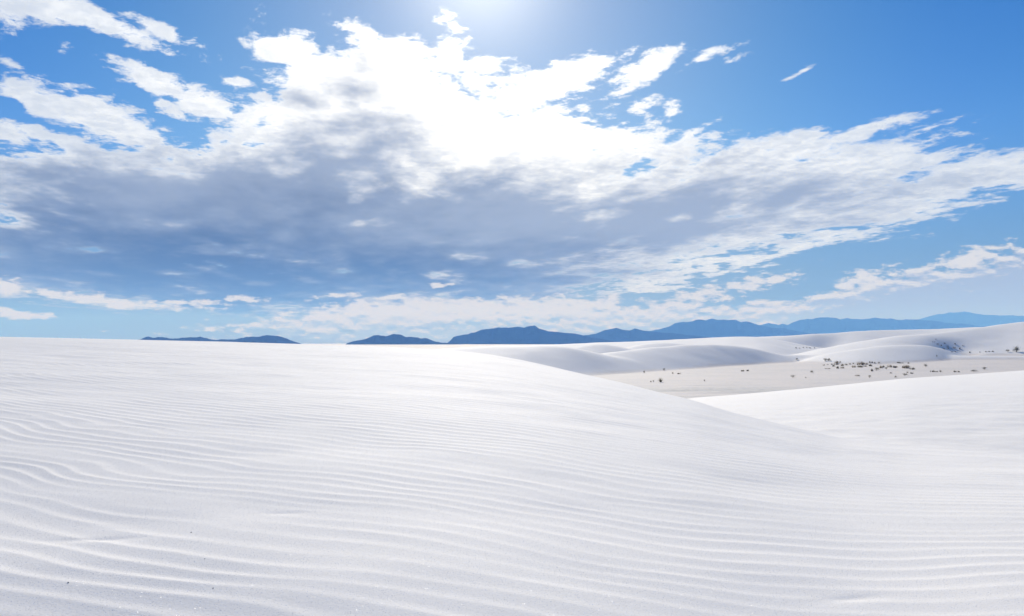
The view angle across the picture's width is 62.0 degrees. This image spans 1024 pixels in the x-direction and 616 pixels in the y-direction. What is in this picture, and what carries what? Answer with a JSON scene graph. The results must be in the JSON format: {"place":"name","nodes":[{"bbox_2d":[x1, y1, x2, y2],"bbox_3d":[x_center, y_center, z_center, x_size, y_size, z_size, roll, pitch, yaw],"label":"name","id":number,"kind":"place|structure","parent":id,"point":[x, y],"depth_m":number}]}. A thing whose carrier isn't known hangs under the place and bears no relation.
{"place":"outdoors","nodes":[
{"label":"outdoors","id":0,"kind":"place"},
{"bbox_2d":[139,335,300,343],"bbox_3d":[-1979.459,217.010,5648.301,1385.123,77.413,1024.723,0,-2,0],"label":"mountain range","id":1,"kind":"structure","parent":0,"point":[269,339],"depth_m":5626.01},
{"bbox_2d":[346,334,454,344],"bbox_3d":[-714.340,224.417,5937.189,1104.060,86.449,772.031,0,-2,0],"label":"mountain range","id":2,"kind":"structure","parent":0,"point":[395,339],"depth_m":5819.65},
{"bbox_2d":[0,322,1023,615],"bbox_3d":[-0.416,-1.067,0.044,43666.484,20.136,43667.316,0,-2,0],"label":"ground","id":3,"kind":"structure","parent":0,"point":[148,476],"depth_m":7.39},
{"bbox_2d":[0,0,1023,343],"label":"sky","id":4,"kind":"structure","parent":0,"point":[300,171]},
{"bbox_2d":[448,326,613,343],"bbox_3d":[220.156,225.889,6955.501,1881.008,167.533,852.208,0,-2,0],"label":"mountain range","id":5,"kind":"structure","parent":0,"point":[524,335],"depth_m":6845.11},
{"bbox_2d":[583,328,709,341],"bbox_3d":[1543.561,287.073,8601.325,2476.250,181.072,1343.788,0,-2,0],"label":"mountain range","id":6,"kind":"structure","parent":0,"point":[620,335],"depth_m":8562.61},
{"bbox_2d":[651,319,818,337],"bbox_3d":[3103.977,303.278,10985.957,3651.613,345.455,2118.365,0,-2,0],"label":"mountain range","id":7,"kind":"structure","parent":0,"point":[711,328],"depth_m":10977.45},
{"bbox_2d":[762,317,986,333],"bbox_3d":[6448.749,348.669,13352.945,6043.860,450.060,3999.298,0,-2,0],"label":"mountain range","id":8,"kind":"structure","parent":0,"point":[823,325],"depth_m":13716.41},
{"bbox_2d":[918,312,1023,325],"bbox_3d":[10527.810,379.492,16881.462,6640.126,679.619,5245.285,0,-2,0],"label":"mountain range","id":9,"kind":"structure","parent":0,"point":[970,318],"depth_m":17424.78}
]}

